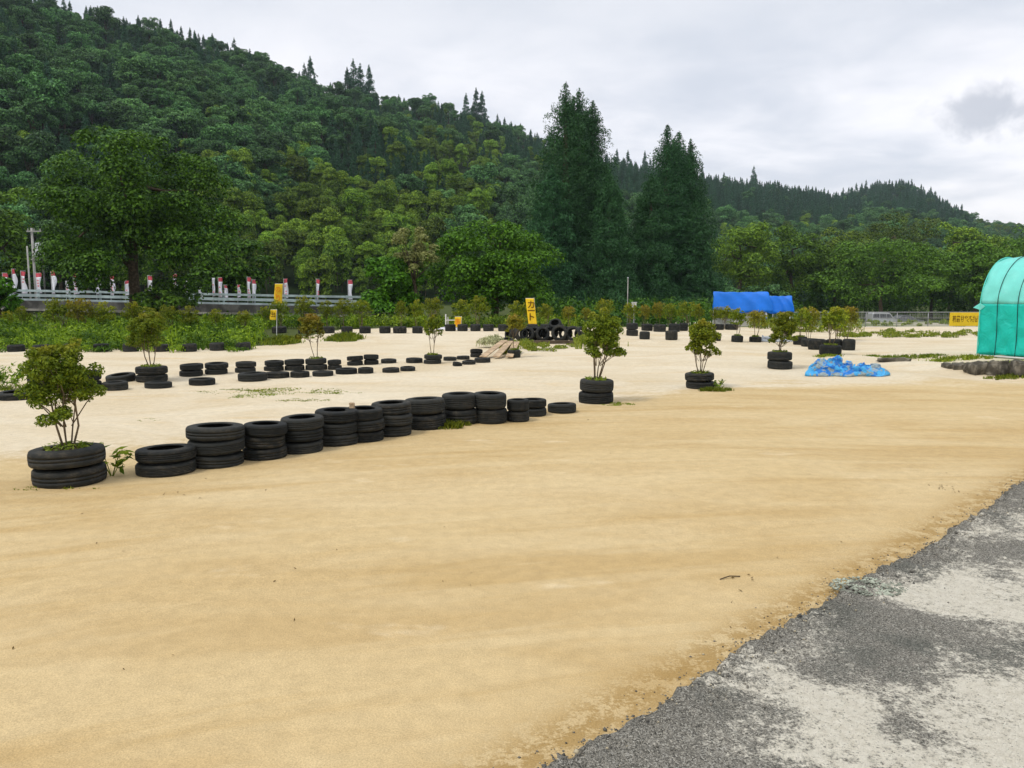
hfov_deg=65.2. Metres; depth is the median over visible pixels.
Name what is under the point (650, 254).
cedar tree
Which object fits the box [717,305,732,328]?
shrub
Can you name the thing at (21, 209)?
broadleaf tree
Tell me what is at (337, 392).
grass tuft
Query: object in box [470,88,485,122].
cedar tree
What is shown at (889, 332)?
grass strip
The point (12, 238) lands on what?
broadleaf tree
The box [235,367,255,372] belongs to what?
tyre
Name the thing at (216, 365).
tyre
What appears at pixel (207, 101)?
broadleaf tree
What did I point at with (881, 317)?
parked van
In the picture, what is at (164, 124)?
broadleaf tree
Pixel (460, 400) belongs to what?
tyre
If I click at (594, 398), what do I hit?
tyre
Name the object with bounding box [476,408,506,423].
tyre
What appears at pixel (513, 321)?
planted tree
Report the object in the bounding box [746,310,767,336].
planted tree
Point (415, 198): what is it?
bamboo clump
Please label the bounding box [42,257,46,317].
utility pole
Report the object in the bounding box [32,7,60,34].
broadleaf tree
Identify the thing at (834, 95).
sky
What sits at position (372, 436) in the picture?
tyre
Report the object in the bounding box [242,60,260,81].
broadleaf tree
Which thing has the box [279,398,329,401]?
grass tuft
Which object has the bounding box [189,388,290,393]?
grass tuft
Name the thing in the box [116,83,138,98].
broadleaf tree
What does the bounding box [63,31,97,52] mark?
broadleaf tree
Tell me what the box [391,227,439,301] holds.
tree
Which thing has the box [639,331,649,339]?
tyre
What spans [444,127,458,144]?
broadleaf tree
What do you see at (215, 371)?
tyre
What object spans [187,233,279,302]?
broadleaf tree
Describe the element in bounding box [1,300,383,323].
road bridge
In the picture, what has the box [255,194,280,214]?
broadleaf tree
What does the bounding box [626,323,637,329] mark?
tyre
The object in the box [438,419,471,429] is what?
grass tuft
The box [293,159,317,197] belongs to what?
broadleaf tree
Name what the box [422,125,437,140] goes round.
broadleaf tree
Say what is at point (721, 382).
weed plant
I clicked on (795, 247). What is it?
broadleaf tree
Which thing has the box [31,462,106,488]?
tyre
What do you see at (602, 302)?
shrub
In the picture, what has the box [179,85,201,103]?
broadleaf tree
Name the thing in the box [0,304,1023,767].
ground
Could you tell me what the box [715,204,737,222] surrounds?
broadleaf tree
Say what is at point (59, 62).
broadleaf tree
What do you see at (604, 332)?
planted tree
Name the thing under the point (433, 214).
bamboo clump
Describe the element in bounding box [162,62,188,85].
broadleaf tree
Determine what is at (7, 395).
tyre
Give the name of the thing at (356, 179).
bamboo clump
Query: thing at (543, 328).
tyre
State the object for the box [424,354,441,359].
tyre
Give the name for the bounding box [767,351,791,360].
tyre
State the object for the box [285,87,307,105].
broadleaf tree
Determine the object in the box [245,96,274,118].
broadleaf tree
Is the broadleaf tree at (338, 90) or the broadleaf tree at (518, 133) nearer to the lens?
the broadleaf tree at (338, 90)
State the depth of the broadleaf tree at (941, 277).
126.16 m
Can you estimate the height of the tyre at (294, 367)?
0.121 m
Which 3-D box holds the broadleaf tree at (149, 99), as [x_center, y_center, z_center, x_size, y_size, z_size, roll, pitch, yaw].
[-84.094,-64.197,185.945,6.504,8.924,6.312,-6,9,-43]
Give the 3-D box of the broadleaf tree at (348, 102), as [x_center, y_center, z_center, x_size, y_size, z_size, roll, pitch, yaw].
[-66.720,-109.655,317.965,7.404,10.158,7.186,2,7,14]
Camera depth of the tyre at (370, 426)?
9.19 m
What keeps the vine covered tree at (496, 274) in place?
on the ground at (598, 554)
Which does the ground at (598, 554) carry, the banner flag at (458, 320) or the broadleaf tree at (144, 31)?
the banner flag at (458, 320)
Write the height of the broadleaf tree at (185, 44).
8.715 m
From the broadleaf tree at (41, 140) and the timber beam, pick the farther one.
the broadleaf tree at (41, 140)
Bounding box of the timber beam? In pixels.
[530,340,583,343]
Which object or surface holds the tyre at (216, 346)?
on the ground at (598, 554)
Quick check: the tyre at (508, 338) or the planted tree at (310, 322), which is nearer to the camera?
the planted tree at (310, 322)
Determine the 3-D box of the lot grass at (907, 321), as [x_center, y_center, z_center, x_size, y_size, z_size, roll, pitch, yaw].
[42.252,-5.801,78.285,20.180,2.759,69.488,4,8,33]
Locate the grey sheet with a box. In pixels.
[761,335,791,341]
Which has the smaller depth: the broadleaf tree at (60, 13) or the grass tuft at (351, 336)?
the grass tuft at (351, 336)
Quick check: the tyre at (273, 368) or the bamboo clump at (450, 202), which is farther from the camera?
the bamboo clump at (450, 202)
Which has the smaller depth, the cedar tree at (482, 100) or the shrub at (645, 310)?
the shrub at (645, 310)
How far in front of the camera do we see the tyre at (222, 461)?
7.88 m
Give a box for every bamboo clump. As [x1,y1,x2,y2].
[216,248,247,302]
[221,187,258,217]
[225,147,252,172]
[240,230,257,266]
[253,209,272,237]
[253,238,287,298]
[258,230,286,285]
[260,169,278,184]
[271,203,289,227]
[272,191,298,222]
[272,222,291,264]
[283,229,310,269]
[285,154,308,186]
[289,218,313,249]
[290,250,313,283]
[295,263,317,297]
[296,197,322,221]
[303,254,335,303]
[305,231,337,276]
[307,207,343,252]
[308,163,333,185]
[313,157,331,166]
[314,180,340,197]
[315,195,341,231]
[318,189,335,197]
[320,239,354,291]
[321,167,350,195]
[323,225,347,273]
[342,217,360,248]
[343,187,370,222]
[346,175,361,189]
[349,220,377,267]
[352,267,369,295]
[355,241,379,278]
[356,153,371,175]
[358,179,374,190]
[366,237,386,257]
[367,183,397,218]
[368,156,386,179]
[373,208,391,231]
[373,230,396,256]
[375,187,398,219]
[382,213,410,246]
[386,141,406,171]
[388,244,408,266]
[393,204,412,240]
[396,188,414,224]
[398,190,424,225]
[399,226,420,249]
[406,243,419,254]
[414,139,428,155]
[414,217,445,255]
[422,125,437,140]
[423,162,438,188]
[426,191,450,214]
[428,212,442,218]
[430,143,439,160]
[437,145,449,158]
[438,195,463,214]
[438,212,455,221]
[439,159,459,188]
[444,174,466,194]
[454,143,468,166]
[461,192,471,205]
[464,178,478,191]
[466,188,491,215]
[478,187,496,217]
[800,213,810,221]
[807,226,881,292]
[856,210,943,311]
[921,222,987,314]
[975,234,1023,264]
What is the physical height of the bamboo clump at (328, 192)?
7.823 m
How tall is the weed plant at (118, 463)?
0.352 m
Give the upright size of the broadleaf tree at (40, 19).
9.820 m
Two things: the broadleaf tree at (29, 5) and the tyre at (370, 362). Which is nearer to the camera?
the tyre at (370, 362)
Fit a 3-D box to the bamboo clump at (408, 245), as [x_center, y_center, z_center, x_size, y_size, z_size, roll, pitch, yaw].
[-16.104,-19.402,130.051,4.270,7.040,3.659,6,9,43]
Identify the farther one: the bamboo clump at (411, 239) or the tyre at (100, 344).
the bamboo clump at (411, 239)
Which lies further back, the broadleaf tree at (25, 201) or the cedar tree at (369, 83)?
the cedar tree at (369, 83)
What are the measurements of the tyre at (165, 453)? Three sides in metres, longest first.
0.550 x 0.550 x 0.122 m
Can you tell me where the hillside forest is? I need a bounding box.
[0,0,1023,305]
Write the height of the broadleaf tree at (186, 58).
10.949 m
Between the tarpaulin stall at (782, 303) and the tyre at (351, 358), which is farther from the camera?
the tarpaulin stall at (782, 303)
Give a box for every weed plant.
[0,361,17,384]
[0,363,25,387]
[100,442,135,475]
[708,379,725,386]
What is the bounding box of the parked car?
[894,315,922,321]
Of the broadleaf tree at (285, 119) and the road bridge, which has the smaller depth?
the road bridge
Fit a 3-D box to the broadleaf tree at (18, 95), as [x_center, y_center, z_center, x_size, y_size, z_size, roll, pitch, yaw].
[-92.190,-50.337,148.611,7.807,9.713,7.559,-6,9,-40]
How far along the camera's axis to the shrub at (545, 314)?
35.05 m
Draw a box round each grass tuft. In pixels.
[0,383,25,390]
[14,486,95,490]
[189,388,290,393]
[229,393,274,397]
[235,387,343,394]
[258,334,305,345]
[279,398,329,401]
[315,391,361,393]
[320,331,366,341]
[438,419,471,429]
[602,402,634,405]
[698,385,731,391]
[813,353,844,357]
[864,353,947,358]
[918,353,996,361]
[983,372,1023,379]
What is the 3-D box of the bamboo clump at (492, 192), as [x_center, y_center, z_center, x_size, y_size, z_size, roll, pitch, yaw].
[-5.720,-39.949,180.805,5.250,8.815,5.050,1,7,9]
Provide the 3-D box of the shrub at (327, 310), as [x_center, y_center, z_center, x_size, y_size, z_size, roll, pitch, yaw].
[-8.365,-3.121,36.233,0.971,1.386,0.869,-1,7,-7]
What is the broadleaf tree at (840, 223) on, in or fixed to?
on the hills
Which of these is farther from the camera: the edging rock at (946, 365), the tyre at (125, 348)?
the tyre at (125, 348)
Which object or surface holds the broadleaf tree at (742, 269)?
on the ground at (598, 554)
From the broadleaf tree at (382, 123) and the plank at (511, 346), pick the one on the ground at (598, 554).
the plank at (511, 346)
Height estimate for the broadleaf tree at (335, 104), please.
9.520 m
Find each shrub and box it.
[0,310,14,322]
[13,306,32,324]
[42,297,77,326]
[65,298,93,322]
[88,301,116,323]
[120,301,145,319]
[142,306,158,319]
[159,304,178,333]
[177,305,200,325]
[207,308,225,324]
[236,310,252,325]
[256,307,270,325]
[266,299,290,325]
[294,295,315,316]
[316,300,335,325]
[332,298,354,325]
[349,300,373,325]
[394,300,408,325]
[409,299,423,325]
[422,296,443,315]
[451,299,469,323]
[466,295,490,323]
[508,300,522,315]
[520,303,527,326]
[537,303,553,323]
[561,306,576,326]
[580,307,590,322]
[593,298,615,315]
[621,302,637,321]
[638,304,652,323]
[651,301,664,323]
[661,303,678,323]
[677,300,696,322]
[690,303,704,323]
[708,307,722,323]
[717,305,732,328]
[799,306,821,337]
[830,307,850,338]
[841,306,859,338]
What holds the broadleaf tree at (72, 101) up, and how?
on the hills
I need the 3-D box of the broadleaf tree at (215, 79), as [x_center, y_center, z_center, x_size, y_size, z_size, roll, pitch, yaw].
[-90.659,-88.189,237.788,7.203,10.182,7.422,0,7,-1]
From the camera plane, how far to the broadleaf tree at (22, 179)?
126.95 m
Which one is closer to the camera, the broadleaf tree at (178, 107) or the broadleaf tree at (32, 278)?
the broadleaf tree at (32, 278)
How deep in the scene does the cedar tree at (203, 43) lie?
289.08 m
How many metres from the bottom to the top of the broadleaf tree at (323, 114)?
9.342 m
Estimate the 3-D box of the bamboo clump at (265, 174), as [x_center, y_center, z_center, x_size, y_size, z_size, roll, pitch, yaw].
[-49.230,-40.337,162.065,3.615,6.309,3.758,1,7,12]
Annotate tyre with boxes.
[0,389,27,400]
[7,344,25,351]
[27,442,105,469]
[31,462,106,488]
[32,344,48,348]
[82,380,101,389]
[85,370,101,381]
[93,343,108,351]
[102,380,127,390]
[105,372,135,381]
[122,343,138,351]
[135,365,167,374]
[135,443,196,463]
[135,458,196,477]
[136,374,167,382]
[144,381,171,388]
[153,344,169,351]
[179,369,202,376]
[180,363,203,370]
[182,343,196,351]
[185,422,244,440]
[187,436,244,455]
[189,377,214,385]
[194,451,243,468]
[205,362,228,368]
[205,368,227,374]
[209,342,224,350]
[234,342,250,349]
[235,361,255,367]
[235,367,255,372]
[238,371,267,381]
[242,444,286,460]
[244,420,286,436]
[244,435,284,448]
[264,360,283,365]
[264,366,283,370]
[267,371,289,378]
[272,326,286,333]
[280,413,323,430]
[284,359,303,364]
[285,365,304,370]
[285,427,322,441]
[285,439,322,454]
[290,371,309,377]
[305,358,326,364]
[305,364,326,369]
[312,370,333,376]
[315,407,357,423]
[321,432,357,446]
[322,421,357,435]
[323,326,334,333]
[327,359,340,364]
[328,365,341,369]
[335,367,356,374]
[341,326,352,332]
[345,405,382,420]
[347,356,362,360]
[347,360,362,365]
[356,429,383,442]
[357,417,384,431]
[358,367,373,373]
[359,326,370,333]
[364,354,378,359]
[364,359,378,364]
[371,400,410,414]
[379,326,390,332]
[381,358,396,363]
[382,367,399,372]
[382,424,411,436]
[383,413,411,425]
[393,326,406,332]
[400,366,414,370]
[405,396,444,414]
[406,357,422,362]
[411,412,445,429]
[412,326,422,333]
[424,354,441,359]
[424,359,440,363]
[442,391,475,409]
[443,356,456,360]
[443,408,476,424]
[445,324,455,330]
[453,361,461,365]
[457,324,467,330]
[457,355,469,359]
[462,360,475,364]
[470,324,480,330]
[470,349,482,353]
[470,353,481,356]
[474,357,490,362]
[475,391,506,409]
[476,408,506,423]
[483,324,493,330]
[498,324,507,330]
[502,337,512,340]
[505,327,515,338]
[507,349,520,357]
[507,398,528,410]
[507,410,528,421]
[514,330,527,340]
[520,327,534,339]
[525,398,545,407]
[528,326,541,339]
[528,407,546,416]
[535,326,549,339]
[542,326,555,339]
[548,402,575,413]
[549,318,561,331]
[551,325,566,339]
[559,326,572,339]
[567,326,580,339]
[579,391,612,403]
[580,377,613,392]
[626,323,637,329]
[626,330,637,335]
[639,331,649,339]
[641,324,652,330]
[653,324,665,331]
[665,330,677,339]
[668,323,679,331]
[679,323,687,330]
[685,372,713,381]
[686,381,714,388]
[713,324,723,329]
[725,324,737,329]
[731,335,742,341]
[749,336,761,341]
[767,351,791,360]
[767,360,792,369]
[793,336,806,344]
[801,338,816,346]
[808,339,825,349]
[819,344,841,354]
[826,339,841,345]
[842,339,855,350]
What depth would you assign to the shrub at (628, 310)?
35.05 m
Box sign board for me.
[949,312,979,326]
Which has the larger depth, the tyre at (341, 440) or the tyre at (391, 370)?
the tyre at (391, 370)
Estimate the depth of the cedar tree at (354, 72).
369.86 m
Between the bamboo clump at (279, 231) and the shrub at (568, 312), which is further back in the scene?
the bamboo clump at (279, 231)
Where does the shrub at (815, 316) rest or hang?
on the ground at (598, 554)
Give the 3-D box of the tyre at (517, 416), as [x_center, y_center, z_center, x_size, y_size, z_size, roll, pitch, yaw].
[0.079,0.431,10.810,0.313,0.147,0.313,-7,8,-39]
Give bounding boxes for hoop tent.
[973,256,1023,358]
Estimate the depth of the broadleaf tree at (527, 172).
270.00 m
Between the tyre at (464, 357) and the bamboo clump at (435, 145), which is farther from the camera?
the bamboo clump at (435, 145)
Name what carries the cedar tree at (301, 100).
on the hills
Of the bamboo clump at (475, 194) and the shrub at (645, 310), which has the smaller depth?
the shrub at (645, 310)
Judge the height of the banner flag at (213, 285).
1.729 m
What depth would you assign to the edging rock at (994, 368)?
16.59 m
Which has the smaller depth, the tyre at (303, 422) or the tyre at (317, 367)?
the tyre at (303, 422)
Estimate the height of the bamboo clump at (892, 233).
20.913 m
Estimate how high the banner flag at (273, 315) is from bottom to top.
1.008 m
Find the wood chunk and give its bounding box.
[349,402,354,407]
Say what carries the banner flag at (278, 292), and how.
on the ground at (598, 554)
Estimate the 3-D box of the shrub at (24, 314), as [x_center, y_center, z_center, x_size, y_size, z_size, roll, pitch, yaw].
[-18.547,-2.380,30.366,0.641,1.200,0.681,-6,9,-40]
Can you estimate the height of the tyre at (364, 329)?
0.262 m
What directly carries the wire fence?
on the ground at (598, 554)
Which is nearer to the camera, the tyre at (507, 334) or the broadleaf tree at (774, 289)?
the tyre at (507, 334)
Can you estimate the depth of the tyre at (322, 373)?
16.39 m
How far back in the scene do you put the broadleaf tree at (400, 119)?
288.03 m
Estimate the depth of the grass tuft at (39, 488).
7.08 m
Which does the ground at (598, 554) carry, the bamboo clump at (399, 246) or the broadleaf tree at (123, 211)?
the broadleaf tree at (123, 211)
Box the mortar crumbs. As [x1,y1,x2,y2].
[828,576,907,596]
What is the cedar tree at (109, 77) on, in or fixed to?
on the hills
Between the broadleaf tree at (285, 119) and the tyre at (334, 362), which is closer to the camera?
the tyre at (334, 362)
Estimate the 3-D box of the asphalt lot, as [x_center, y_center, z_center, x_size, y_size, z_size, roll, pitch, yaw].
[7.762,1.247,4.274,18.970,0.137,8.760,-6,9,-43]
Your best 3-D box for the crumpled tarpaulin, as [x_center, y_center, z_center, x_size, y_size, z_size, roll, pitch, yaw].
[6.926,-0.400,16.690,1.767,0.414,0.987,0,7,0]
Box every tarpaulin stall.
[713,291,772,325]
[766,296,793,318]
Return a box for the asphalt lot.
[542,481,1023,767]
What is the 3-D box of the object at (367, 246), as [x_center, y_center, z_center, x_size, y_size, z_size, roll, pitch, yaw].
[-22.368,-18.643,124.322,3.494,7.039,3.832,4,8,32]
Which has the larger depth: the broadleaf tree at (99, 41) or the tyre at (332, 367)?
the broadleaf tree at (99, 41)
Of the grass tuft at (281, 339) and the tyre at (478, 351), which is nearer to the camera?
the tyre at (478, 351)
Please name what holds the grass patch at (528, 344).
on the ground at (598, 554)
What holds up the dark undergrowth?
on the ground at (598, 554)
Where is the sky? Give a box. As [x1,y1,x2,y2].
[36,0,1023,225]
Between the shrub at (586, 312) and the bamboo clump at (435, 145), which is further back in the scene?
the bamboo clump at (435, 145)
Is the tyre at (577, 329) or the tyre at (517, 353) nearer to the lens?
the tyre at (517, 353)
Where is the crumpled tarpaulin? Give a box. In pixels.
[805,355,889,376]
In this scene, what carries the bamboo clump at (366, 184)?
on the hills
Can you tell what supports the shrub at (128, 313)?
on the ground at (598, 554)
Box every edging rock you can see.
[875,357,911,361]
[941,362,952,367]
[952,362,963,369]
[966,360,987,374]
[985,360,1009,375]
[1008,363,1011,373]
[1010,359,1023,376]
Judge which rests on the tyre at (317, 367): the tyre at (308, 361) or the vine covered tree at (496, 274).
the tyre at (308, 361)
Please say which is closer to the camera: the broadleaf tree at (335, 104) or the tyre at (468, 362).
the tyre at (468, 362)
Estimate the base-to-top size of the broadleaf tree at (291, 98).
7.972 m
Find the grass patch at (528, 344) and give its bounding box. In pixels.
[499,330,628,354]
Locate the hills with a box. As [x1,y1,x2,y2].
[0,4,965,305]
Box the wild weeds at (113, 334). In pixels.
[0,310,379,352]
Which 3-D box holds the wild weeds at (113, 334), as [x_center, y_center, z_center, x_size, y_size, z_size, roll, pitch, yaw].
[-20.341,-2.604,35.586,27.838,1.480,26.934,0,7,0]
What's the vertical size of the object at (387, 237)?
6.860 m
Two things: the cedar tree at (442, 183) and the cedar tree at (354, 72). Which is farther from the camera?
the cedar tree at (354, 72)
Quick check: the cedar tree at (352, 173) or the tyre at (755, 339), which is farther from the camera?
the cedar tree at (352, 173)
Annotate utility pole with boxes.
[26,228,44,324]
[26,246,31,315]
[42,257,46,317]
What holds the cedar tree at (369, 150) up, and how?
on the hills
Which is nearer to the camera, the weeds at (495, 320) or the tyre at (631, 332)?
the tyre at (631, 332)
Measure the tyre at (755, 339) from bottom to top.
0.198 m
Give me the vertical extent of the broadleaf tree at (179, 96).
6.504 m
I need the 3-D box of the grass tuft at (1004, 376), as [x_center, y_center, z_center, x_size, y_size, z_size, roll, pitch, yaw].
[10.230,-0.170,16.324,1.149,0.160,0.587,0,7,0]
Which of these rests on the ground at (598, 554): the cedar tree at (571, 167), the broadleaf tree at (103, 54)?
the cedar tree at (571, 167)
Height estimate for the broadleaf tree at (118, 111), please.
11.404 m
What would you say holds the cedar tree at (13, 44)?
on the hills
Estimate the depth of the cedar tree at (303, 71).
348.99 m
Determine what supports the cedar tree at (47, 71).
on the hills
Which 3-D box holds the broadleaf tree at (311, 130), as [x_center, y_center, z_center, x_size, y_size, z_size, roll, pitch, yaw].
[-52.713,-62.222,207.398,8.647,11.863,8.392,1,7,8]
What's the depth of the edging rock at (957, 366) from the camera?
17.57 m
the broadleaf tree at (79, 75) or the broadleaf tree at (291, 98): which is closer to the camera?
the broadleaf tree at (79, 75)
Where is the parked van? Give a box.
[866,313,896,321]
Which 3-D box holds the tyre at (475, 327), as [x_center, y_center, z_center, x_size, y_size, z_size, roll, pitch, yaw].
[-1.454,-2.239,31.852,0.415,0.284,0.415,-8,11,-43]
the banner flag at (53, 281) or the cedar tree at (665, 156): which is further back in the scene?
the cedar tree at (665, 156)
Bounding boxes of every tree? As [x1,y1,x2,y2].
[0,22,6,37]
[0,37,8,47]
[0,66,25,86]
[0,71,22,108]
[0,86,36,125]
[0,89,13,122]
[0,106,36,136]
[0,126,28,185]
[0,145,47,180]
[0,166,15,201]
[0,186,42,275]
[0,204,37,277]
[0,249,21,288]
[0,276,23,317]
[4,14,14,37]
[5,53,43,77]
[8,35,18,65]
[9,5,38,33]
[9,98,58,137]
[9,130,69,177]
[9,171,40,190]
[10,0,39,28]
[10,33,43,48]
[13,186,50,241]
[13,337,107,450]
[15,72,70,130]
[17,44,49,78]
[21,252,55,286]
[24,34,56,55]
[25,13,54,29]
[26,124,244,319]
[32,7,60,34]
[39,0,60,9]
[40,67,75,90]
[43,58,53,80]
[46,104,73,141]
[48,58,74,92]
[49,7,73,40]
[51,47,71,56]
[58,92,79,131]
[60,19,93,48]
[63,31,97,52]
[63,59,103,99]
[65,47,102,71]
[72,97,110,134]
[75,114,91,151]
[76,84,117,132]
[85,22,104,40]
[86,47,110,73]
[88,34,106,48]
[89,5,121,44]
[100,100,141,130]
[104,46,134,83]
[104,63,115,92]
[112,56,153,87]
[112,98,147,112]
[113,102,156,126]
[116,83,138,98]
[118,114,145,150]
[121,26,131,51]
[124,311,168,366]
[126,24,142,41]
[129,77,154,87]
[136,87,162,114]
[137,45,160,56]
[140,17,159,39]
[140,25,159,44]
[143,55,176,88]
[150,36,168,56]
[151,87,175,117]
[156,27,172,41]
[157,113,190,152]
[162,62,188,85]
[162,74,191,102]
[164,109,205,151]
[167,48,189,60]
[171,101,194,111]
[173,55,201,74]
[173,91,191,102]
[174,59,200,75]
[176,36,196,50]
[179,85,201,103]
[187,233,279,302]
[189,76,217,109]
[196,139,228,153]
[197,154,253,207]
[199,92,226,117]
[199,123,241,145]
[200,35,206,55]
[202,69,220,83]
[204,63,222,73]
[208,33,215,56]
[209,104,241,123]
[210,94,237,105]
[212,45,221,61]
[213,86,233,101]
[216,68,243,91]
[216,143,241,156]
[218,177,254,211]
[222,102,252,124]
[229,53,248,70]
[231,129,259,147]
[234,92,253,106]
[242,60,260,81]
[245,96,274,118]
[250,146,286,181]
[251,51,269,60]
[251,113,272,126]
[254,132,281,167]
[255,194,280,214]
[257,182,285,213]
[261,64,286,93]
[264,130,292,163]
[267,123,298,141]
[270,112,293,129]
[273,166,296,181]
[275,92,296,105]
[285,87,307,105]
[288,110,310,126]
[292,121,327,145]
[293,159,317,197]
[295,313,324,358]
[298,90,304,105]
[298,147,331,164]
[301,64,307,76]
[301,99,328,121]
[305,56,317,85]
[310,107,334,139]
[321,97,342,116]
[322,111,338,147]
[325,134,346,155]
[327,81,348,96]
[333,150,347,186]
[334,113,355,136]
[339,95,352,108]
[343,67,353,89]
[344,87,363,103]
[346,59,361,90]
[348,154,358,177]
[350,107,365,131]
[355,63,368,94]
[356,256,428,325]
[362,158,374,189]
[363,110,378,146]
[363,145,375,172]
[365,65,377,95]
[369,124,385,159]
[371,97,379,113]
[372,116,397,142]
[380,103,396,113]
[387,111,407,129]
[389,155,399,194]
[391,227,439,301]
[394,174,424,198]
[395,132,409,167]
[397,100,410,112]
[402,130,412,163]
[408,98,424,116]
[409,120,424,139]
[411,149,423,178]
[416,105,431,119]
[418,118,437,138]
[422,93,436,115]
[423,314,443,354]
[424,218,567,316]
[439,173,446,190]
[440,102,454,123]
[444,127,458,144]
[451,203,480,216]
[458,93,472,118]
[463,131,470,149]
[463,162,502,187]
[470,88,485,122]
[476,132,482,155]
[478,91,489,121]
[482,125,503,141]
[482,185,510,215]
[493,202,532,235]
[499,168,522,182]
[499,182,519,205]
[501,140,511,162]
[503,154,524,168]
[504,313,525,349]
[505,180,533,198]
[509,164,594,314]
[512,83,615,315]
[512,127,526,145]
[514,196,539,226]
[521,167,539,177]
[538,88,629,305]
[555,97,598,293]
[562,106,606,232]
[567,100,647,289]
[577,170,648,314]
[582,306,626,380]
[626,172,687,305]
[627,124,708,303]
[647,132,732,319]
[671,138,733,294]
[673,199,720,304]
[684,318,721,373]
[709,222,781,291]
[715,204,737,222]
[716,283,742,291]
[726,307,748,335]
[744,284,792,318]
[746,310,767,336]
[754,224,830,304]
[767,235,777,241]
[768,222,777,233]
[768,311,797,351]
[785,238,805,252]
[791,308,812,336]
[793,222,807,231]
[803,225,824,240]
[804,240,870,308]
[807,237,956,311]
[819,216,834,224]
[819,222,834,233]
[819,306,849,344]
[830,229,842,237]
[832,219,852,235]
[861,210,875,224]
[863,216,886,232]
[881,221,901,231]
[902,248,960,318]
[936,228,953,247]
[939,240,1023,311]
[979,224,1023,261]
[983,231,999,236]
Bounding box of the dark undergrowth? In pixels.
[538,268,980,325]
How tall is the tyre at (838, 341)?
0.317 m
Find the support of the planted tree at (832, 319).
on the ground at (598, 554)
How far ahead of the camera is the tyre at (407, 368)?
17.43 m
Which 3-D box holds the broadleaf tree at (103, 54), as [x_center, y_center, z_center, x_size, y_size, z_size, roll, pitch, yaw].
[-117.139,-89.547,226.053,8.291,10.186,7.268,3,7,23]
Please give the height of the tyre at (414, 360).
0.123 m
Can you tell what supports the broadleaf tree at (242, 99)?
on the hills
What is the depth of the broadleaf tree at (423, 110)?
350.53 m
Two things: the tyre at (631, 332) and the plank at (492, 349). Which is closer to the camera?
the plank at (492, 349)
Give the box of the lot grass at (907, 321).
[811,318,956,326]
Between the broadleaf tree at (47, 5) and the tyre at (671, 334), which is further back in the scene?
the broadleaf tree at (47, 5)
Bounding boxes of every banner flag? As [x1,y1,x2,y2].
[11,269,17,293]
[20,271,27,297]
[35,273,41,293]
[50,271,56,297]
[110,276,115,295]
[124,281,128,299]
[147,275,151,286]
[212,278,214,295]
[218,277,222,296]
[237,285,240,297]
[247,277,250,297]
[252,280,255,301]
[270,309,276,334]
[274,284,282,303]
[283,279,287,297]
[316,279,319,299]
[348,280,352,299]
[454,316,461,326]
[525,298,536,323]
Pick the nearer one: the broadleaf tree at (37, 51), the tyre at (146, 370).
the tyre at (146, 370)
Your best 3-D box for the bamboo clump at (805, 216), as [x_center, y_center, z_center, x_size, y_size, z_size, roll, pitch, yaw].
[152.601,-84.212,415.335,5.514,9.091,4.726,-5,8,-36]
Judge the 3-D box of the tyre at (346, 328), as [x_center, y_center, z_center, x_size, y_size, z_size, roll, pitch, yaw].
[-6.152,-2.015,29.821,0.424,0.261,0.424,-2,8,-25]
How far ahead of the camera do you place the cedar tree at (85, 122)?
159.90 m
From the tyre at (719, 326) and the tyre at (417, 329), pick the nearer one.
the tyre at (417, 329)
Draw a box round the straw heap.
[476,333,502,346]
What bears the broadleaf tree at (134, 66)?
on the hills
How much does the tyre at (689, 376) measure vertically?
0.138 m
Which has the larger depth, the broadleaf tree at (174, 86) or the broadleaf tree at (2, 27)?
the broadleaf tree at (174, 86)
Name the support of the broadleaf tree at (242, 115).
on the hills
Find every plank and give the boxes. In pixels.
[479,340,506,356]
[492,341,512,356]
[506,341,518,356]
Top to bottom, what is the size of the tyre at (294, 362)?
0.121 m
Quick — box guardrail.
[10,289,364,306]
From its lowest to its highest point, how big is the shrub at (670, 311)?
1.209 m
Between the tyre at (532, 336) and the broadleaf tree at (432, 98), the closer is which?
the tyre at (532, 336)
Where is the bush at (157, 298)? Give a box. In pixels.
[128,286,198,319]
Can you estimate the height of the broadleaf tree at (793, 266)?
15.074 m
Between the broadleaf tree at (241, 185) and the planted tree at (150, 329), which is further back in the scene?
the broadleaf tree at (241, 185)
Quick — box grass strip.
[746,317,977,337]
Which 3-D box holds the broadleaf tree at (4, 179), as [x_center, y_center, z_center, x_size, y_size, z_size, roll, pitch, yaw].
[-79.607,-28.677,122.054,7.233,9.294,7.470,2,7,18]
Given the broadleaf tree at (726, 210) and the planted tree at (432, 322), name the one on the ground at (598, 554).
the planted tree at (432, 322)
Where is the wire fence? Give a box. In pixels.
[772,312,958,326]
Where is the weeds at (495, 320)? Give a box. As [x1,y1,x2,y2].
[352,312,585,327]
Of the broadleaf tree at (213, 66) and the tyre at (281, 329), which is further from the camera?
the broadleaf tree at (213, 66)
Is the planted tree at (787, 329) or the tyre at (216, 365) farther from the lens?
the planted tree at (787, 329)

